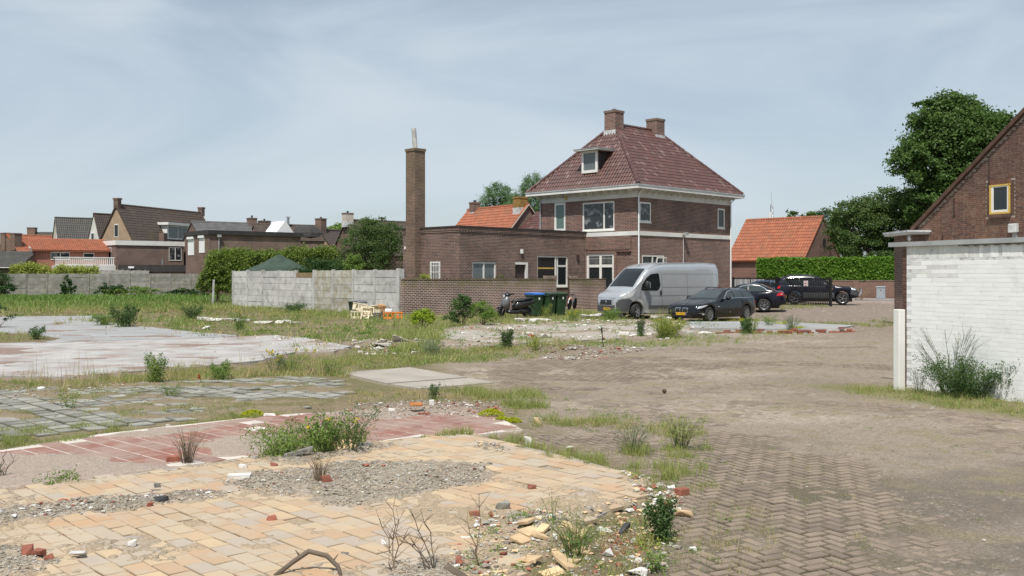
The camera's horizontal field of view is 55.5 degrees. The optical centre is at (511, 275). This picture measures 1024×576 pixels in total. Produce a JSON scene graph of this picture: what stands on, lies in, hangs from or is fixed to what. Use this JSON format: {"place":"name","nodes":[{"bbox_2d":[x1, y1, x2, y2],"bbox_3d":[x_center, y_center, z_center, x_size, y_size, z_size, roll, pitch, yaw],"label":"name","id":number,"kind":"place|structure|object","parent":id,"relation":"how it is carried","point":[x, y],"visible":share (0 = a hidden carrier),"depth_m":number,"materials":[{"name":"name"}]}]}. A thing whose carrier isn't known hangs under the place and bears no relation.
{"place":"outdoors","nodes":[
{"label":"outdoors","id":0,"kind":"place"},
{"bbox_2d":[0,251,34,292],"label":"slate roof shed","id":1,"kind":"structure","parent":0,"point":[7,258],"depth_m":103.44,"materials":[{"name":"tile"}]},
{"bbox_2d":[0,233,51,250],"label":"orange roof house","id":2,"kind":"structure","parent":0,"point":[14,242],"depth_m":134.96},
{"bbox_2d":[52,217,91,238],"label":"grey roof house","id":3,"kind":"structure","parent":0,"point":[71,227],"depth_m":125.34,"materials":[{"name":"tile"}]},
{"bbox_2d":[88,213,110,238],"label":"white gable house","id":4,"kind":"structure","parent":0,"point":[98,223],"depth_m":119.60,"materials":[{"name":"paint"}]},
{"bbox_2d":[0,315,239,342],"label":"concrete floor","id":5,"kind":"structure","parent":0,"point":[18,324],"depth_m":34.41,"materials":[{"name":"concrete"}]},
{"bbox_2d":[100,198,206,264],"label":"gabled house","id":6,"kind":"structure","parent":0,"point":[134,222],"depth_m":118.18,"materials":[{"name":"tile"}]},
{"bbox_2d":[0,290,344,454],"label":"lush grass","id":7,"kind":"structure","parent":0,"point":[61,298],"depth_m":78.20,"materials":[{"name":"plant"}]},
{"bbox_2d":[0,335,350,379],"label":"concrete floor","id":8,"kind":"structure","parent":0,"point":[121,353],"depth_m":24.34,"materials":[{"name":"concrete"}]},
{"bbox_2d":[183,221,302,294],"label":"flat roof building","id":9,"kind":"structure","parent":0,"point":[277,235],"depth_m":102.94,"materials":[{"name":"brick"}]},
{"bbox_2d":[0,413,522,487],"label":"tiled floor","id":10,"kind":"structure","parent":0,"point":[128,449],"depth_m":11.99,"materials":[{"name":"red tile"}]},
{"bbox_2d":[170,426,207,463],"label":"dry rush","id":11,"kind":"object","parent":10,"relation":"on","point":[188,458],"visible":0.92,"depth_m":10.24,"materials":[{"name":"brown plant"}]},
{"bbox_2d":[0,434,647,575],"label":"tiled floor","id":12,"kind":"structure","parent":0,"point":[343,529],"depth_m":7.77,"materials":[{"name":"beige tile"}]},
{"bbox_2d":[32,464,80,484],"bbox_3d":[-4.289,1.892,9.201,0.439,0.202,0.334,0,0,-38],"label":"rosette","id":13,"kind":"object","parent":12,"relation":"on","point":[60,477],"visible":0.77,"depth_m":9.21,"materials":[{"name":"green plant"}]},
{"bbox_2d":[273,549,341,575],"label":"fallen branch","id":14,"kind":"object","parent":12,"relation":"on","point":[329,558],"visible":1,"depth_m":6.39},
{"bbox_2d":[289,409,358,452],"bbox_3d":[-2.050,1.718,10.742,0.638,0.503,0.716,0,0,45],"label":"meadow clump","id":15,"kind":"object","parent":12,"relation":"on","point":[327,442],"visible":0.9,"depth_m":10.69,"materials":[{"name":"green plant"}]},
{"bbox_2d":[376,495,408,569],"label":"dead shoot","id":16,"kind":"object","parent":12,"relation":"on","point":[395,557],"visible":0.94,"depth_m":6.45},
{"bbox_2d":[315,217,340,255],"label":"chimney gable house","id":17,"kind":"structure","parent":0,"point":[330,237],"depth_m":120.15,"materials":[{"name":"white paint"}]},
{"bbox_2d":[331,211,405,292],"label":"dormer house","id":18,"kind":"structure","parent":0,"point":[347,218],"depth_m":116.26,"materials":[{"name":"brown paint"}]},
{"bbox_2d":[346,367,466,383],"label":"concrete floor","id":19,"kind":"structure","parent":0,"point":[397,375],"depth_m":19.11,"materials":[{"name":"concrete"}]},
{"bbox_2d":[455,196,539,228],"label":"orange gable house","id":20,"kind":"structure","parent":0,"point":[519,212],"depth_m":80.98,"materials":[{"name":"tile"}]},
{"bbox_2d":[0,319,1004,575],"bbox_3d":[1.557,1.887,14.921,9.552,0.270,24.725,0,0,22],"label":"gravel","id":21,"kind":"structure","parent":0,"point":[486,565],"depth_m":8.72,"materials":[{"name":"gravel"}]},
{"bbox_2d":[0,295,1023,575],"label":"ground","id":22,"kind":"structure","parent":0,"point":[986,477],"depth_m":11.72,"materials":[{"name":"soil"}]},
{"bbox_2d":[0,270,18,294],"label":"edge bush","id":23,"kind":"object","parent":22,"relation":"on","point":[3,288],"visible":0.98,"depth_m":95.31,"materials":[{"name":"green plant"}]},
{"bbox_2d":[59,274,76,294],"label":"fence weed","id":24,"kind":"object","parent":22,"relation":"on","point":[67,289],"visible":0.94,"depth_m":98.01,"materials":[{"name":"green plant"}]},
{"bbox_2d":[27,238,115,284],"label":"salmon house","id":25,"kind":"structure","parent":22,"relation":"on","point":[53,252],"depth_m":107.14,"materials":[{"name":"tile"}]},
{"bbox_2d":[4,273,199,294],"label":"concrete fence","id":26,"kind":"object","parent":22,"relation":"on","point":[33,284],"visible":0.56,"depth_m":100.24,"materials":[{"name":"concrete"}]},
{"bbox_2d":[8,260,100,273],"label":"climbing vine","id":27,"kind":"object","parent":26,"relation":"attached to","point":[30,268],"visible":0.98,"depth_m":100.13,"materials":[{"name":"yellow plant"}]},
{"bbox_2d":[90,310,119,324],"bbox_3d":[-15.920,1.657,38.262,1.304,0.664,0.948,0,0,-43],"label":"mullein","id":28,"kind":"object","parent":22,"relation":"on","point":[103,319],"visible":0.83,"depth_m":38.18,"materials":[{"name":"green plant"}]},
{"bbox_2d":[64,269,148,284],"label":"lean to","id":29,"kind":"object","parent":22,"relation":"on","point":[116,271],"visible":0.23,"depth_m":106.83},
{"bbox_2d":[93,281,130,294],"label":"fence weed","id":30,"kind":"object","parent":22,"relation":"on","point":[105,287],"visible":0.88,"depth_m":98.18,"materials":[{"name":"green plant"}]},
{"bbox_2d":[107,303,141,326],"bbox_3d":[-14.803,1.519,37.020,1.235,0.942,1.180,0,0,0],"label":"mullein","id":31,"kind":"object","parent":22,"relation":"on","point":[126,317],"visible":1,"depth_m":36.93,"materials":[{"name":"green plant"}]},
{"bbox_2d":[101,286,163,295],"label":"fence weed","id":32,"kind":"object","parent":22,"relation":"on","point":[138,289],"visible":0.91,"depth_m":97.81,"materials":[{"name":"green plant"}]},
{"bbox_2d":[103,240,184,268],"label":"flat extension","id":33,"kind":"object","parent":22,"relation":"on","point":[130,252],"visible":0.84,"depth_m":110.01,"materials":[{"name":"brick"}]},
{"bbox_2d":[118,265,185,291],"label":"shed","id":34,"kind":"structure","parent":22,"relation":"on","point":[166,269],"depth_m":108.79,"materials":[{"name":"brown brick"}]},
{"bbox_2d":[142,351,172,382],"bbox_3d":[-6.574,1.695,18.062,0.561,0.598,0.533,0,0,-19],"label":"willowherb","id":35,"kind":"object","parent":22,"relation":"on","point":[155,371],"visible":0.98,"depth_m":18.01,"materials":[{"name":"green plant"}]},
{"bbox_2d":[0,376,355,439],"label":"paved floor","id":36,"kind":"structure","parent":22,"relation":"on","point":[98,417],"depth_m":15.35,"materials":[{"name":"concrete"}]},
{"bbox_2d":[180,304,204,318],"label":"round weed","id":37,"kind":"object","parent":22,"relation":"on","point":[188,311],"visible":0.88,"depth_m":44.80,"materials":[{"name":"green plant"}]},
{"bbox_2d":[194,248,231,302],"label":"conifer shrub","id":38,"kind":"object","parent":22,"relation":"on","point":[217,272],"visible":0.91,"depth_m":68.70,"materials":[{"name":"green plant"}]},
{"bbox_2d":[208,359,232,379],"bbox_3d":[-5.576,1.796,18.554,0.452,0.438,0.562,0,0,0],"label":"willowherb","id":39,"kind":"object","parent":22,"relation":"on","point":[223,372],"visible":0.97,"depth_m":18.54,"materials":[{"name":"green plant"}]},
{"bbox_2d":[183,215,270,264],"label":"corrugated house","id":40,"kind":"structure","parent":22,"relation":"on","point":[218,225],"depth_m":113.56,"materials":[{"name":"metal"}]},
{"bbox_2d":[203,242,343,290],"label":"conifer hedge","id":41,"kind":"object","parent":22,"relation":"on","point":[245,259],"visible":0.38,"depth_m":71.03,"materials":[{"name":"green plant"}]},
{"bbox_2d":[244,254,317,301],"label":"garden tent","id":42,"kind":"object","parent":22,"relation":"on","point":[278,262],"visible":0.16,"depth_m":65.54,"materials":[{"name":"green fabric"}]},
{"bbox_2d":[239,416,332,459],"bbox_3d":[-2.460,1.737,10.514,0.983,0.479,0.994,0,0,0],"label":"meadow clump","id":43,"kind":"object","parent":22,"relation":"on","point":[295,439],"visible":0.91,"depth_m":10.46,"materials":[{"name":"green plant"}]},
{"bbox_2d":[252,218,324,249],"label":"brown roof house","id":44,"kind":"structure","parent":22,"relation":"on","point":[312,235],"depth_m":114.57,"materials":[{"name":"tile"}]},
{"bbox_2d":[266,347,315,372],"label":"ragwort","id":45,"kind":"object","parent":22,"relation":"on","point":[290,356],"visible":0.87,"depth_m":20.16,"materials":[{"name":"green plant"}]},
{"bbox_2d":[232,268,403,315],"bbox_3d":[-11.951,0.906,56.564,0.320,2.589,19.685,0,0,-40],"label":"concrete fence","id":46,"kind":"object","parent":22,"relation":"on","point":[332,287],"visible":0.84,"depth_m":55.33,"materials":[{"name":"grey concrete"}]},
{"bbox_2d":[305,450,334,481],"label":"dry rush","id":47,"kind":"object","parent":22,"relation":"on","point":[318,475],"visible":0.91,"depth_m":9.15,"materials":[{"name":"brown plant"}]},
{"bbox_2d":[284,256,361,304],"bbox_3d":[-11.798,0.372,63.311,6.436,3.379,2.613,0,0,20],"label":"ivy bush","id":48,"kind":"object","parent":22,"relation":"on","point":[320,265],"visible":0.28,"depth_m":63.33,"materials":[{"name":"green plant"}]},
{"bbox_2d":[2,319,682,575],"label":"rubble","id":49,"kind":"object","parent":22,"relation":"on","point":[459,560],"visible":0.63,"depth_m":8.13,"materials":[{"name":"stone"}]},
{"bbox_2d":[310,401,385,450],"bbox_3d":[-1.833,1.678,10.884,0.823,0.523,0.721,0,0,20],"label":"meadow clump","id":50,"kind":"object","parent":22,"relation":"on","point":[354,434],"visible":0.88,"depth_m":10.80,"materials":[{"name":"green plant"}]},
{"bbox_2d":[341,252,365,269],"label":"lilac bush","id":51,"kind":"object","parent":22,"relation":"on","point":[358,265],"visible":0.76,"depth_m":59.38,"materials":[{"name":"green plant"}]},
{"bbox_2d":[331,215,402,269],"bbox_3d":[-8.870,-0.750,61.312,4.946,6.121,3.815,0,0,0],"label":"garden tree","id":52,"kind":"object","parent":22,"relation":"on","point":[373,237],"visible":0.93,"depth_m":60.85,"materials":[{"name":"green plant"}]},
{"bbox_2d":[394,507,437,568],"bbox_3d":[-0.622,1.710,6.358,0.292,0.420,0.145,0,0,0],"label":"dead shoot","id":53,"kind":"object","parent":22,"relation":"on","point":[420,553],"visible":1,"depth_m":6.35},
{"bbox_2d":[408,308,436,325],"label":"lime shrub","id":54,"kind":"object","parent":22,"relation":"on","point":[424,314],"visible":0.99,"depth_m":37.46,"materials":[{"name":"green plant"}]},
{"bbox_2d":[414,337,448,355],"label":"rush clump","id":55,"kind":"object","parent":22,"relation":"on","point":[430,349],"visible":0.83,"depth_m":24.59,"materials":[{"name":"green plant"}]},
{"bbox_2d":[390,378,493,389],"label":"concrete floor","id":56,"kind":"structure","parent":22,"relation":"on","point":[447,383],"depth_m":17.74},
{"bbox_2d":[441,293,476,325],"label":"dark shrub","id":57,"kind":"object","parent":22,"relation":"on","point":[462,301],"visible":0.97,"depth_m":38.46,"materials":[{"name":"green plant"}]},
{"bbox_2d":[455,493,489,564],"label":"dead shoot","id":58,"kind":"object","parent":22,"relation":"on","point":[475,553],"visible":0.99,"depth_m":6.49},
{"bbox_2d":[467,300,500,324],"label":"feather shrub","id":59,"kind":"object","parent":22,"relation":"on","point":[489,312],"visible":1,"depth_m":38.26,"materials":[{"name":"green plant"}]},
{"bbox_2d":[0,319,985,575],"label":"rubble","id":60,"kind":"object","parent":22,"relation":"on","point":[476,467],"visible":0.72,"depth_m":8.75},
{"bbox_2d":[401,128,586,306],"bbox_3d":[-1.023,-3.230,58.596,11.110,10.460,5.050,0,0,-45],"label":"brick annex","id":61,"kind":"object","parent":22,"relation":"on","point":[454,252],"visible":0.68,"depth_m":55.57,"materials":[{"name":"brown brick"}]},
{"bbox_2d":[472,262,495,277],"bbox_3d":[-1.568,0.065,54.672,1.930,1.710,0.170,0,0,-45],"label":"window","id":62,"kind":"structure","parent":61,"relation":"in","point":[479,269],"depth_m":54.66,"materials":[{"name":"glass"}]},
{"bbox_2d":[515,262,527,277],"bbox_3d":[0.494,0.455,56.811,1.050,2.490,0.200,0,0,-45],"label":"door","id":63,"kind":"structure","parent":61,"relation":"in","point":[519,266],"depth_m":56.88,"materials":[{"name":"white paint"}]},
{"bbox_2d":[537,255,567,287],"bbox_3d":[2.442,-0.250,58.675,0.170,1.920,2.830,0,0,45],"label":"window","id":64,"kind":"structure","parent":61,"relation":"in","point":[557,266],"depth_m":58.90,"materials":[{"name":"glass"}]},
{"bbox_2d":[476,180,519,206],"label":"tree","id":65,"kind":"object","parent":22,"relation":"on","point":[496,187],"visible":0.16,"depth_m":113.42,"materials":[{"name":"green plant"}]},
{"bbox_2d":[400,276,605,315],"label":"garden wall","id":66,"kind":"structure","parent":22,"relation":"on","point":[435,295],"depth_m":52.43,"materials":[{"name":"brick"}]},
{"bbox_2d":[497,328,514,349],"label":"mound weed","id":67,"kind":"object","parent":22,"relation":"on","point":[509,335],"visible":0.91,"depth_m":25.74,"materials":[{"name":"green plant"}]},
{"bbox_2d":[0,295,1023,575],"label":"green grass","id":68,"kind":"structure","parent":22,"relation":"on","point":[436,333],"depth_m":16.78,"materials":[{"name":"plant"}]},
{"bbox_2d":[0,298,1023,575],"bbox_3d":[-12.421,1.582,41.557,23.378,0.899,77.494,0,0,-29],"label":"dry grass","id":69,"kind":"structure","parent":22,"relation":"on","point":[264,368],"depth_m":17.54,"materials":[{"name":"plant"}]},
{"bbox_2d":[0,289,1023,575],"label":"ground weeds","id":70,"kind":"object","parent":22,"relation":"on","point":[370,333],"visible":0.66,"depth_m":24.24,"materials":[{"name":"green plant"}]},
{"bbox_2d":[497,292,534,316],"bbox_3d":[0.201,1.406,46.967,2.063,1.214,0.790,0,7,-25],"label":"motor scooter","id":71,"kind":"object","parent":22,"relation":"on","point":[519,306],"visible":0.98,"depth_m":46.84,"materials":[{"name":"metal"}]},
{"bbox_2d":[503,170,542,212],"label":"tree","id":72,"kind":"object","parent":22,"relation":"on","point":[528,182],"visible":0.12,"depth_m":111.15,"materials":[{"name":"green plant"}]},
{"bbox_2d":[524,292,544,315],"bbox_3d":[1.095,1.418,48.214,0.682,1.194,0.867,0,0,-38],"label":"wheelie bin","id":73,"kind":"object","parent":22,"relation":"on","point":[537,305],"visible":0.71,"depth_m":47.94,"materials":[{"name":"green plastic"}]},
{"bbox_2d":[540,292,557,314],"bbox_3d":[1.733,1.412,48.511,0.867,1.194,0.682,0,0,44],"label":"wheelie bin","id":74,"kind":"object","parent":22,"relation":"on","point":[549,298],"visible":0.51,"depth_m":48.25,"materials":[{"name":"green plastic"}]},
{"bbox_2d":[552,292,567,314],"bbox_3d":[2.274,1.406,48.911,0.682,1.194,0.867,0,0,-44],"label":"wheelie bin","id":75,"kind":"object","parent":22,"relation":"on","point":[560,304],"visible":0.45,"depth_m":48.62,"materials":[{"name":"green plastic"}]},
{"bbox_2d":[450,441,678,575],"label":"rubble","id":76,"kind":"object","parent":22,"relation":"on","point":[554,549],"visible":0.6,"depth_m":7.43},
{"bbox_2d":[538,501,610,564],"bbox_3d":[0.457,1.842,6.990,0.606,0.385,0.588,0,0,0],"label":"tuft","id":77,"kind":"object","parent":22,"relation":"on","point":[575,540],"visible":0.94,"depth_m":6.99,"materials":[{"name":"green plant"}]},
{"bbox_2d":[609,420,656,454],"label":"reed tuft","id":78,"kind":"object","parent":22,"relation":"on","point":[629,438],"visible":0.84,"depth_m":10.98,"materials":[{"name":"green plant"}]},
{"bbox_2d":[642,547,668,574],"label":"seedling","id":79,"kind":"object","parent":22,"relation":"on","point":[656,563],"visible":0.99,"depth_m":6.56,"materials":[{"name":"green plant"}]},
{"bbox_2d":[597,262,718,318],"bbox_3d":[6.984,0.667,46.840,6.238,2.666,2.753,0,0,-32],"label":"panel van","id":80,"kind":"object","parent":22,"relation":"on","point":[635,291],"visible":0.84,"depth_m":45.71,"materials":[{"name":"silver paint"}]},
{"bbox_2d":[649,306,671,338],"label":"tall weed","id":81,"kind":"object","parent":22,"relation":"on","point":[664,321],"visible":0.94,"depth_m":31.05,"materials":[{"name":"green plant"}]},
{"bbox_2d":[641,493,682,543],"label":"thistle bush","id":82,"kind":"object","parent":22,"relation":"on","point":[662,514],"visible":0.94,"depth_m":7.30,"materials":[{"name":"green plant"}]},
{"bbox_2d":[646,317,688,337],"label":"yellow weed","id":83,"kind":"object","parent":22,"relation":"on","point":[673,331],"visible":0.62,"depth_m":31.34,"materials":[{"name":"green plant"}]},
{"bbox_2d":[654,406,711,451],"bbox_3d":[1.925,1.774,11.288,0.816,0.556,0.701,0,0,-8],"label":"reed tuft","id":84,"kind":"object","parent":22,"relation":"on","point":[675,434],"visible":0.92,"depth_m":11.26,"materials":[{"name":"green plant"}]},
{"bbox_2d":[668,287,755,320],"bbox_3d":[8.953,1.252,43.413,2.295,1.497,4.921,0,0,44],"label":"estate car","id":85,"kind":"object","parent":22,"relation":"on","point":[721,302],"visible":0.99,"depth_m":42.59,"materials":[{"name":"black paint"}]},
{"bbox_2d":[441,342,1023,575],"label":"clinker yard","id":86,"kind":"structure","parent":22,"relation":"on","point":[770,466],"depth_m":9.76,"materials":[{"name":"brick"}]},
{"bbox_2d":[732,277,773,298],"bbox_3d":[15.614,0.930,62.828,0.120,1.700,4.795,0,0,-22],"label":"steel fence","id":87,"kind":"object","parent":22,"relation":"on","point":[748,280],"visible":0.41,"depth_m":62.91,"materials":[{"name":"black metal"}]},
{"bbox_2d":[735,281,786,311],"bbox_3d":[12.170,1.078,52.157,4.871,1.585,2.170,0,0,18],"label":"saloon car","id":88,"kind":"object","parent":22,"relation":"on","point":[773,298],"visible":0.59,"depth_m":50.92,"materials":[{"name":"blue paint"}]},
{"bbox_2d":[713,327,854,333],"bbox_3d":[9.415,1.925,33.433,5.857,0.249,0.246,0,0,-23],"label":"wall remnant","id":89,"kind":"object","parent":22,"relation":"on","point":[838,330],"depth_m":33.55,"materials":[{"name":"brick"}]},
{"bbox_2d":[732,215,839,278],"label":"orange barn","id":90,"kind":"structure","parent":22,"relation":"on","point":[798,236],"depth_m":83.36,"materials":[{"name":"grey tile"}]},
{"bbox_2d":[776,277,831,306],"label":"steel gate","id":91,"kind":"structure","parent":22,"relation":"on","point":[815,279],"depth_m":57.90,"materials":[{"name":"black metal"}]},
{"bbox_2d":[775,274,861,304],"bbox_3d":[18.850,0.836,60.073,5.082,1.848,2.438,0,0,15],"label":"off road car","id":92,"kind":"object","parent":22,"relation":"on","point":[840,298],"visible":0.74,"depth_m":59.27,"materials":[{"name":"black paint"}]},
{"bbox_2d":[826,280,893,298],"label":"boundary wall","id":93,"kind":"structure","parent":22,"relation":"on","point":[869,285],"depth_m":72.16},
{"bbox_2d":[755,255,893,281],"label":"clipped hedge","id":94,"kind":"object","parent":93,"relation":"on","point":[858,268],"visible":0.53,"depth_m":73.54,"materials":[{"name":"green plant"}]},
{"bbox_2d":[820,182,927,260],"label":"walnut tree","id":95,"kind":"object","parent":22,"relation":"on","point":[866,212],"visible":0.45,"depth_m":78.46,"materials":[{"name":"green plant"}]},
{"bbox_2d":[893,309,904,390],"bbox_3d":[6.700,1.390,16.850,0.140,1.620,0.140,0,0,-20],"label":"white post","id":96,"kind":"object","parent":22,"relation":"on","point":[899,347],"visible":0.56,"depth_m":16.79,"materials":[{"name":"paint"}]},
{"bbox_2d":[883,230,930,308],"bbox_3d":[15.970,0.110,39.050,1.260,3.780,2.500,0,0,0],"label":"flat porch","id":97,"kind":"object","parent":22,"relation":"on","point":[908,236],"visible":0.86,"depth_m":39.46,"materials":[{"name":"white paint"}]},
{"bbox_2d":[881,87,1016,223],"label":"chestnut tree","id":98,"kind":"object","parent":22,"relation":"on","point":[950,139],"visible":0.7,"depth_m":73.12,"materials":[{"name":"green plant"}]},
{"bbox_2d":[912,324,985,394],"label":"seed stalks","id":99,"kind":"object","parent":22,"relation":"on","point":[937,356],"visible":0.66,"depth_m":16.17,"materials":[{"name":"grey plant"}]},
{"bbox_2d":[888,237,1023,402],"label":"white shed","id":100,"kind":"structure","parent":22,"relation":"on","point":[973,285],"depth_m":16.20,"materials":[{"name":"brick"}]},
{"bbox_2d":[913,350,1019,399],"bbox_3d":[7.567,1.627,16.060,1.850,0.757,1.722,0,0,0],"label":"wall weed","id":101,"kind":"object","parent":22,"relation":"on","point":[966,383],"depth_m":15.74,"materials":[{"name":"green plant"}]},
{"bbox_2d":[910,107,1023,240],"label":"brick barn","id":102,"kind":"structure","parent":22,"relation":"on","point":[981,196],"depth_m":35.38,"materials":[{"name":"brown brick"}]},
{"bbox_2d":[987,178,1013,217],"bbox_3d":[17.480,-2.790,34.925,0.130,1.380,1.140,0,0,-24],"label":"window","id":103,"kind":"structure","parent":102,"relation":"in","point":[1000,201],"depth_m":34.91,"materials":[{"name":"yellow paint"}]},
{"bbox_2d":[0,0,1023,256],"label":"sky","id":104,"kind":"structure","parent":0,"point":[300,111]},
{"bbox_2d":[440,319,696,348],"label":"concrete floor","id":105,"kind":"structure","parent":0,"point":[469,335],"depth_m":33.37,"materials":[{"name":"concrete"}]},
{"bbox_2d":[525,109,744,288],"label":"brick house","id":106,"kind":"structure","parent":0,"point":[620,193],"depth_m":61.04,"materials":[{"name":"brown brick"}]},
{"bbox_2d":[554,202,564,230],"bbox_3d":[3.099,-3.775,62.448,0.990,1.830,0.070,0,0,45],"label":"window","id":107,"kind":"structure","parent":106,"relation":"in","point":[559,208],"depth_m":62.50,"materials":[{"name":"glass"}]},
{"bbox_2d":[583,201,614,231],"bbox_3d":[5.334,-3.650,60.151,0.150,1.840,2.650,0,0,-45],"label":"window","id":108,"kind":"structure","parent":106,"relation":"in","point":[597,216],"depth_m":60.21,"materials":[{"name":"glass"}]},
{"bbox_2d":[587,253,613,288],"bbox_3d":[5.465,0.080,59.964,0.070,2.940,2.220,0,0,-45],"label":"window","id":109,"kind":"structure","parent":106,"relation":"in","point":[599,265],"depth_m":59.89,"materials":[{"name":"white paint"}]},
{"bbox_2d":[640,202,651,223],"bbox_3d":[8.000,-3.800,58.603,1.210,1.260,0.090,0,0,-45],"label":"window","id":110,"kind":"structure","parent":106,"relation":"in","point":[645,207],"depth_m":58.67,"materials":[{"name":"glass"}]},
{"bbox_2d":[642,255,666,262],"bbox_3d":[8.672,-0.445,59.106,0.400,1.630,2.320,0,0,45],"label":"window","id":111,"kind":"structure","parent":106,"relation":"in","point":[645,258],"depth_m":59.16,"materials":[{"name":"white paint"}]},
{"bbox_2d":[687,321,853,330],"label":"concrete floor","id":112,"kind":"structure","parent":0,"point":[728,325],"depth_m":36.87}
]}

